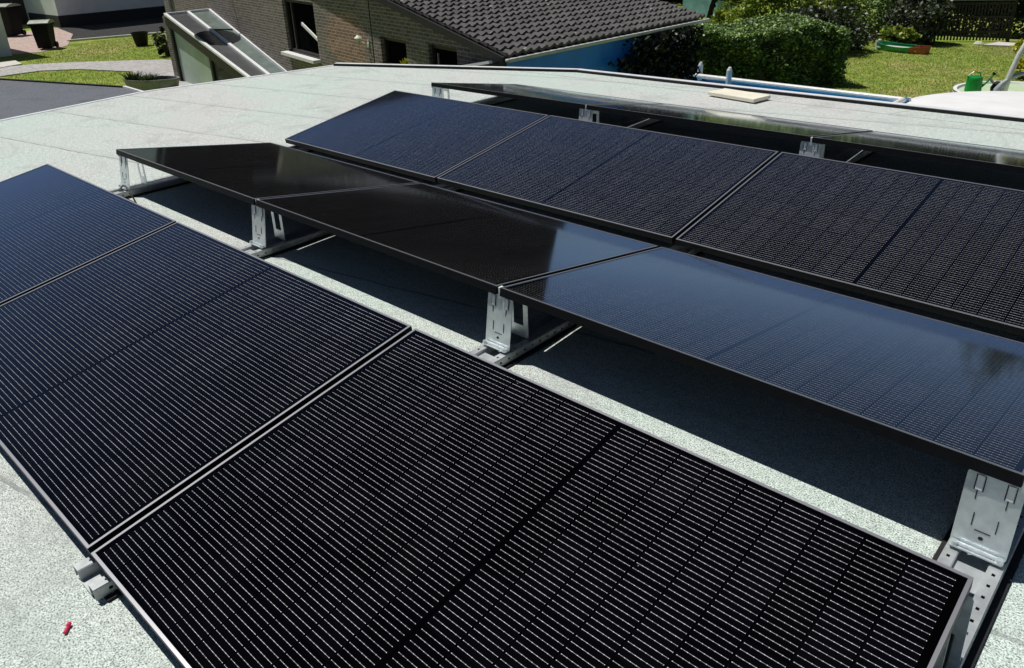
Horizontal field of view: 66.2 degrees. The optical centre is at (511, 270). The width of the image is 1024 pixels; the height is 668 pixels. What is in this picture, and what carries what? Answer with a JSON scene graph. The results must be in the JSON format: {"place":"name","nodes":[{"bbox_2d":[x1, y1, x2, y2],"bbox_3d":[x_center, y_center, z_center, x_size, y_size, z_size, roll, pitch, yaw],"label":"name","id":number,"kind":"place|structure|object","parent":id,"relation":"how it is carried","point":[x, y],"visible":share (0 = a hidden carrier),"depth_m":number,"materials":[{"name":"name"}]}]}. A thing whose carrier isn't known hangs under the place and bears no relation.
{"place":"outdoors","nodes":[
{"label":"outdoors","id":0,"kind":"place"},
{"bbox_2d":[7,28,72,54],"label":"paving","id":1,"kind":"structure","parent":0,"point":[22,44],"depth_m":29.50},
{"bbox_2d":[0,3,26,35],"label":"wheelie bin","id":2,"kind":"object","parent":1,"relation":"on","point":[11,17],"visible":0.99,"depth_m":31.56,"materials":[{"name":"black plastic"}]},
{"bbox_2d":[27,19,58,47],"bbox_3d":[-16.385,-8.287,27.489,0.668,0.969,0.688,-5,24,-7],"label":"wheelie bin","id":3,"kind":"object","parent":1,"relation":"on","point":[43,33],"visible":1,"depth_m":27.27,"materials":[{"name":"black plastic"}]},
{"bbox_2d":[6,36,170,85],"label":"grass","id":4,"kind":"structure","parent":0,"point":[85,55],"depth_m":25.09,"materials":[{"name":"green plant"}]},
{"bbox_2d":[0,59,190,85],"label":"path","id":5,"kind":"structure","parent":0,"point":[164,67],"depth_m":22.99,"materials":[{"name":"grey concrete"}]},
{"bbox_2d":[123,76,179,90],"bbox_3d":[-8.778,-4.557,19.172,1.429,0.290,0.702,2,24,10],"label":"oval planter","id":6,"kind":"object","parent":5,"relation":"on","point":[165,82],"visible":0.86,"depth_m":18.90,"materials":[{"name":"concrete"}]},
{"bbox_2d":[119,70,146,80],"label":"planter grass","id":7,"kind":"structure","parent":6,"relation":"in","point":[131,75],"depth_m":19.05,"materials":[{"name":"green plant"}]},
{"bbox_2d":[135,72,161,80],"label":"planter grass","id":8,"kind":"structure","parent":6,"relation":"in","point":[150,76],"depth_m":19.01,"materials":[{"name":"green plant"}]},
{"bbox_2d":[59,17,164,38],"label":"driveway","id":9,"kind":"structure","parent":0,"point":[149,25],"depth_m":33.45,"materials":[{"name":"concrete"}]},
{"bbox_2d":[0,0,1023,97],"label":"ground","id":10,"kind":"structure","parent":0,"point":[1013,39],"depth_m":24.64,"materials":[{"name":"green plant"}]},
{"bbox_2d":[0,14,11,56],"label":"white annex","id":11,"kind":"object","parent":10,"relation":"on","point":[5,50],"depth_m":26.07,"materials":[{"name":"white paint"}]},
{"bbox_2d":[0,60,21,67],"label":"concrete slab","id":12,"kind":"structure","parent":10,"relation":"on","point":[3,64],"depth_m":24.14,"materials":[{"name":"concrete"}]},
{"bbox_2d":[0,78,141,119],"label":"road","id":13,"kind":"structure","parent":10,"relation":"on","point":[19,97],"depth_m":10.81,"materials":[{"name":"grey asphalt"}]},
{"bbox_2d":[0,0,165,27],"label":"white house","id":14,"kind":"structure","parent":10,"relation":"on","point":[65,13],"depth_m":35.78,"materials":[{"name":"paint"}]},
{"bbox_2d":[0,0,28,24],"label":"door","id":15,"kind":"structure","parent":14,"relation":"in","point":[24,18],"depth_m":36.56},
{"bbox_2d":[67,31,165,41],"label":"kerb","id":16,"kind":"structure","parent":10,"relation":"on","point":[104,37],"depth_m":30.02,"materials":[{"name":"concrete"}]},
{"bbox_2d":[130,31,147,46],"bbox_3d":[-12.965,-8.089,27.401,0.580,0.470,0.580,19,31,39],"label":"plant bucket","id":17,"kind":"object","parent":10,"relation":"on","point":[140,38],"visible":1,"depth_m":27.25,"materials":[{"name":"black plastic"}]},
{"bbox_2d":[151,26,169,55],"bbox_3d":[-10.880,-7.152,24.695,0.673,1.069,0.924,19,31,39],"label":"corner shrub","id":18,"kind":"object","parent":10,"relation":"on","point":[162,49],"visible":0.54,"depth_m":24.55,"materials":[{"name":"green plant"}]},
{"bbox_2d":[162,8,285,83],"bbox_3d":[-6.761,-4.901,18.470,1.260,2.033,5.708,-17,28,-31],"label":"glass lean to","id":19,"kind":"object","parent":10,"relation":"on","point":[207,45],"visible":0.7,"depth_m":18.67,"materials":[{"name":"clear glass"}]},
{"bbox_2d":[400,57,409,63],"bbox_3d":[-1.527,-2.986,11.215,0.142,0.120,0.110,19,31,39],"label":"yellow flower","id":20,"kind":"object","parent":10,"relation":"on","point":[405,61],"visible":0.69,"depth_m":11.20,"materials":[{"name":"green plant"}]},
{"bbox_2d":[164,0,709,75],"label":"brick house","id":21,"kind":"structure","parent":10,"relation":"on","point":[289,35],"depth_m":12.14,"materials":[{"name":"brick"}]},
{"bbox_2d":[281,0,320,63],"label":"window","id":22,"kind":"structure","parent":21,"relation":"in","point":[300,14],"depth_m":15.70,"materials":[{"name":"black glass"}]},
{"bbox_2d":[354,32,369,46],"bbox_3d":[-2.514,-3.867,13.137,0.258,0.245,0.139,-3,24,-1],"label":"wall lamp","id":23,"kind":"object","parent":21,"relation":"attached to","point":[357,37],"visible":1,"depth_m":13.11,"materials":[{"name":"beige metal"}]},
{"bbox_2d":[383,37,406,63],"bbox_3d":[-1.790,-3.477,12.536,0.229,0.480,0.889,-22,31,-38],"label":"window","id":24,"kind":"structure","parent":21,"relation":"in","point":[395,49],"depth_m":12.66,"materials":[{"name":"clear glass"}]},
{"bbox_2d":[432,44,457,64],"bbox_3d":[-0.902,-2.999,11.339,0.214,0.500,0.821,-22,30,-38],"label":"window","id":25,"kind":"structure","parent":21,"relation":"in","point":[442,55],"depth_m":11.39,"materials":[{"name":"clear glass"}]},
{"bbox_2d":[461,60,504,66],"bbox_3d":[-0.546,-1.569,10.924,0.261,2.827,1.470,-17,28,-31],"label":"canopy","id":26,"kind":"object","parent":21,"relation":"attached to","point":[488,63],"visible":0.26,"depth_m":9.88,"materials":[{"name":"white paint"}]},
{"bbox_2d":[0,62,1023,667],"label":"flat roof garage","id":27,"kind":"structure","parent":10,"relation":"on","point":[900,494],"depth_m":3.49,"materials":[{"name":"concrete"}]},
{"bbox_2d":[63,622,71,633],"bbox_3d":[-1.091,0.876,1.925,0.011,0.011,0.030,-5,24,-6],"label":"wall plug","id":28,"kind":"object","parent":27,"relation":"on","point":[68,624],"depth_m":1.92,"materials":[{"name":"red plastic"}]},
{"bbox_2d":[119,185,136,202],"bbox_3d":[-2.453,-0.441,4.941,0.149,0.104,0.563,-7,24,-11],"label":"solar cable","id":29,"kind":"object","parent":27,"relation":"on","point":[126,187],"visible":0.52,"depth_m":5.03,"materials":[{"name":"black rubber"}]},
{"bbox_2d":[108,155,191,198],"bbox_3d":[-2.692,-0.581,5.049,0.170,0.295,2.733,19,31,39],"label":"panel support","id":30,"kind":"object","parent":27,"relation":"on","point":[144,186],"visible":0.21,"depth_m":5.25,"materials":[{"name":"metal"}]},
{"bbox_2d":[0,164,175,304],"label":"photovoltaic module","id":31,"kind":"object","parent":30,"relation":"on","point":[55,223],"visible":0.84,"depth_m":3.92,"materials":[{"name":"black glass"}]},
{"bbox_2d":[116,142,419,204],"bbox_3d":[-1.591,-0.659,5.030,1.722,0.035,1.134,19,21,39],"label":"photovoltaic module","id":32,"kind":"object","parent":30,"relation":"on","point":[250,173],"visible":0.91,"depth_m":4.89,"materials":[{"name":"black glass"}]},
{"bbox_2d":[238,200,332,259],"bbox_3d":[-1.464,-0.167,3.991,0.170,0.295,2.733,19,31,39],"label":"panel support","id":33,"kind":"object","parent":27,"relation":"on","point":[260,245],"visible":0.21,"depth_m":4.18,"materials":[{"name":"metal"}]},
{"bbox_2d":[0,222,411,556],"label":"photovoltaic module","id":34,"kind":"object","parent":33,"relation":"on","point":[142,377],"visible":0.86,"depth_m":2.69,"materials":[{"name":"black glass"}]},
{"bbox_2d":[256,183,657,293],"bbox_3d":[-0.311,-0.228,3.929,1.722,0.035,1.134,19,21,39],"label":"photovoltaic module","id":35,"kind":"object","parent":33,"relation":"on","point":[487,245],"visible":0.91,"depth_m":3.76,"materials":[{"name":"black glass"}]},
{"bbox_2d":[73,286,579,602],"bbox_3d":[-0.185,0.265,2.889,0.170,0.295,2.733,19,31,39],"label":"panel support","id":36,"kind":"object","parent":27,"relation":"on","point":[508,342],"visible":0.23,"depth_m":3.03,"materials":[{"name":"metal"}]},
{"bbox_2d":[91,328,973,667],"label":"photovoltaic module","id":37,"kind":"object","parent":36,"relation":"on","point":[415,498],"visible":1,"depth_m":1.83,"materials":[{"name":"black glass"}]},
{"bbox_2d":[942,634,954,667],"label":"solar cable","id":38,"kind":"object","parent":37,"relation":"hanging from","point":[948,652],"visible":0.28,"depth_m":1.65,"materials":[{"name":"black rubber"}]},
{"bbox_2d":[500,247,1023,487],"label":"photovoltaic module","id":39,"kind":"object","parent":36,"relation":"on","point":[950,392],"visible":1,"depth_m":2.62,"materials":[{"name":"black glass"}]},
{"bbox_2d":[288,86,516,152],"bbox_3d":[-0.807,-1.462,6.894,0.170,0.295,2.731,19,31,39],"label":"panel support","id":40,"kind":"object","parent":27,"relation":"on","point":[490,101],"visible":0.2,"depth_m":7.38,"materials":[{"name":"metal"}]},
{"bbox_2d":[285,90,547,181],"bbox_3d":[-0.745,-1.054,5.858,1.722,0.036,1.134,19,41,39],"label":"photovoltaic module","id":41,"kind":"object","parent":40,"relation":"on","point":[429,138],"visible":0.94,"depth_m":5.75,"materials":[{"name":"black glass"}]},
{"bbox_2d":[431,82,664,108],"bbox_3d":[0.294,-1.541,6.874,1.722,0.034,1.134,19,21,39],"label":"photovoltaic module","id":42,"kind":"object","parent":40,"relation":"on","point":[552,96],"visible":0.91,"depth_m":6.70,"materials":[{"name":"black glass"}]},
{"bbox_2d":[432,105,662,191],"bbox_3d":[0.421,-1.048,5.837,0.170,0.295,2.731,19,31,39],"label":"panel support","id":43,"kind":"object","parent":27,"relation":"on","point":[585,114],"visible":0.17,"depth_m":6.29,"materials":[{"name":"metal"}]},
{"bbox_2d":[437,115,777,243],"bbox_3d":[0.535,-0.624,4.756,1.722,0.034,1.134,19,41,39],"label":"photovoltaic module","id":44,"kind":"object","parent":43,"relation":"on","point":[668,188],"visible":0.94,"depth_m":4.62,"materials":[{"name":"black glass"}]},
{"bbox_2d":[586,104,872,141],"bbox_3d":[1.574,-1.112,5.772,1.722,0.036,1.134,18,21,39],"label":"photovoltaic module","id":45,"kind":"object","parent":43,"relation":"on","point":[771,126],"visible":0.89,"depth_m":5.58,"materials":[{"name":"black glass"}]},
{"bbox_2d":[708,88,770,102],"bbox_3d":[2.122,-1.643,7.344,0.253,0.033,0.528,-19,29,-33],"label":"board","id":46,"kind":"object","parent":27,"relation":"on","point":[746,96],"visible":1,"depth_m":7.28,"materials":[{"name":"beige wood"}]},
{"bbox_2d":[664,137,875,256],"bbox_3d":[1.701,-0.617,4.735,0.170,0.295,2.731,19,31,39],"label":"panel support","id":47,"kind":"object","parent":27,"relation":"on","point":[849,155],"visible":0.2,"depth_m":4.88,"materials":[{"name":"metal"}]},
{"bbox_2d":[932,469,1023,667],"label":"panel support","id":48,"kind":"object","parent":27,"relation":"on","point":[982,543],"visible":0.56,"depth_m":1.94,"materials":[{"name":"metal"}]},
{"bbox_2d":[608,25,703,80],"bbox_3d":[2.094,-2.275,12.352,0.386,2.863,3.176,19,31,39],"label":"climbing plant","id":49,"kind":"object","parent":10,"relation":"on","point":[677,60],"visible":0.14,"depth_m":12.14,"materials":[{"name":"green plant"}]},
{"bbox_2d":[683,0,736,17],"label":"glasshouse","id":50,"kind":"structure","parent":10,"relation":"on","point":[700,6],"depth_m":37.95,"materials":[{"name":"glass"}]},
{"bbox_2d":[706,0,725,19],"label":"garden tree","id":51,"kind":"object","parent":10,"relation":"on","point":[711,8],"visible":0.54,"depth_m":31.04,"materials":[{"name":"green plant"}]},
{"bbox_2d":[709,0,761,25],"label":"lime shrub","id":52,"kind":"object","parent":10,"relation":"on","point":[726,15],"visible":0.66,"depth_m":27.92,"materials":[{"name":"green plant"}]},
{"bbox_2d":[682,11,851,86],"bbox_3d":[6.273,-6.301,22.396,5.761,1.829,3.069,-2,24,1],"label":"clipped hedge","id":53,"kind":"object","parent":10,"relation":"on","point":[762,48],"visible":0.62,"depth_m":21.38,"materials":[{"name":"green plant"}]},
{"bbox_2d":[685,73,910,102],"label":"frame pool","id":54,"kind":"structure","parent":10,"relation":"on","point":[780,86],"depth_m":16.56,"materials":[{"name":"blue plastic"}]},
{"bbox_2d":[697,62,731,84],"bbox_3d":[4.587,-4.352,17.880,0.152,0.685,1.082,-14,26,-25],"label":"pool ladder","id":55,"kind":"object","parent":54,"relation":"in","point":[728,75],"visible":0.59,"depth_m":17.44,"materials":[{"name":"silver metal"}]},
{"bbox_2d":[737,0,881,27],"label":"tall shrub","id":56,"kind":"object","parent":10,"relation":"on","point":[782,6],"visible":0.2,"depth_m":28.83,"materials":[{"name":"green plant"}]},
{"bbox_2d":[776,0,875,53],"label":"dark shrub","id":57,"kind":"object","parent":10,"relation":"on","point":[837,15],"visible":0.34,"depth_m":26.25,"materials":[{"name":"green plant"}]},
{"bbox_2d":[848,22,878,50],"bbox_3d":[11.704,-7.965,26.991,1.212,1.173,1.492,-4,24,-5],"label":"flower bush","id":58,"kind":"object","parent":10,"relation":"on","point":[871,37],"visible":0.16,"depth_m":26.54,"materials":[{"name":"green plant"}]},
{"bbox_2d":[823,0,923,35],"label":"tall shrub","id":59,"kind":"object","parent":10,"relation":"on","point":[878,22],"visible":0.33,"depth_m":29.71,"materials":[{"name":"green plant"}]},
{"bbox_2d":[871,25,921,44],"bbox_3d":[13.402,-8.132,27.450,1.638,0.924,0.903,19,31,39],"label":"plant","id":60,"kind":"object","parent":10,"relation":"on","point":[905,36],"visible":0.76,"depth_m":27.25,"materials":[{"name":"green plant"}]},
{"bbox_2d":[875,39,930,54],"bbox_3d":[13.207,-7.588,26.607,0.840,0.340,1.892,-15,27,-27],"label":"sandpit","id":61,"kind":"object","parent":10,"relation":"on","point":[880,44],"visible":1,"depth_m":26.51,"materials":[{"name":"green plastic"}]},
{"bbox_2d":[806,41,1023,97],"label":"grass","id":62,"kind":"structure","parent":10,"relation":"on","point":[890,56],"depth_m":23.64,"materials":[{"name":"green plant"}]},
{"bbox_2d":[983,42,1014,46],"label":"stone slab","id":63,"kind":"structure","parent":62,"relation":"on","point":[1002,44],"depth_m":26.92,"materials":[{"name":"grey stone"}]},
{"bbox_2d":[880,0,955,44],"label":"grey bush","id":64,"kind":"object","parent":10,"relation":"on","point":[927,12],"visible":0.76,"depth_m":27.54,"materials":[{"name":"green plant"}]},
{"bbox_2d":[874,0,1023,36],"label":"tall hedge","id":65,"kind":"object","parent":10,"relation":"on","point":[1015,30],"visible":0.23,"depth_m":28.60,"materials":[{"name":"green plant"}]},
{"bbox_2d":[906,91,1023,115],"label":"round pool","id":66,"kind":"structure","parent":10,"relation":"on","point":[1007,102],"depth_m":14.88,"materials":[{"name":"white plastic"}]},
{"bbox_2d":[931,0,1017,41],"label":"lattice fence","id":67,"kind":"object","parent":10,"relation":"on","point":[997,31],"visible":0.83,"depth_m":27.74,"materials":[{"name":"brown wood"}]},
{"bbox_2d":[973,41,983,45],"bbox_3d":[16.219,-7.904,27.273,0.326,0.128,0.265,19,31,39],"label":"stone","id":68,"kind":"object","parent":10,"relation":"on","point":[977,43],"visible":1,"depth_m":27.20,"materials":[{"name":"grey stone"}]},
{"bbox_2d":[955,0,1016,13],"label":"dark tree","id":69,"kind":"object","parent":10,"relation":"on","point":[984,4],"visible":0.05,"depth_m":35.57,"materials":[{"name":"green plant"}]},
{"bbox_2d":[952,80,1023,91],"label":"round tub","id":70,"kind":"object","parent":10,"relation":"on","point":[1013,86],"visible":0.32,"depth_m":18.49,"materials":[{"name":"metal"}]},
{"bbox_2d":[964,71,996,91],"bbox_3d":[10.729,-4.361,18.023,0.624,0.463,0.350,-9,24,-15],"label":"watering can","id":71,"kind":"object","parent":70,"relation":"on","point":[974,82],"visible":0.91,"depth_m":17.90,"materials":[{"name":"green plastic"}]},
{"bbox_2d":[988,77,1001,90],"bbox_3d":[11.057,-4.243,17.864,0.478,0.350,0.274,5,25,15],"label":"pool pump","id":72,"kind":"object","parent":70,"relation":"on","point":[994,85],"visible":0.48,"depth_m":17.82,"materials":[{"name":"black plastic"}]},
{"bbox_2d":[993,71,1023,90],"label":"pool hose","id":73,"kind":"object","parent":70,"relation":"on","point":[999,86],"visible":0.74,"depth_m":17.31,"materials":[{"name":"grey plastic"}]},
{"bbox_2d":[1001,43,1023,90],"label":"shower pole","id":74,"kind":"object","parent":70,"relation":"on","point":[1015,62],"visible":0.8,"depth_m":17.20,"materials":[{"name":"silver metal"}]},
{"bbox_2d":[994,0,1023,15],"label":"dark tree","id":75,"kind":"object","parent":10,"relation":"on","point":[1019,8],"visible":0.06,"depth_m":34.27,"materials":[{"name":"green plant"}]},
{"bbox_2d":[1010,38,1023,79],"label":"yellow shrub","id":76,"kind":"object","parent":10,"relation":"on","point":[1020,67],"visible":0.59,"depth_m":21.66,"materials":[{"name":"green plant"}]},
{"bbox_3d":[2.935,-0.201,3.672,0.170,0.295,2.731,19,31,39],"label":"panel support","id":77,"kind":"object","parent":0,"visible":0},
{"bbox_2d":[676,152,1023,336],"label":"photovoltaic module","id":78,"kind":"object","parent":77,"relation":"on","point":[951,248],"visible":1,"depth_m":3.65,"materials":[{"name":"black glass"}]},
{"bbox_2d":[812,131,1023,173],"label":"photovoltaic module","id":79,"kind":"object","parent":77,"relation":"on","point":[990,157],"visible":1,"depth_m":4.68,"materials":[{"name":"black glass"}]}
]}

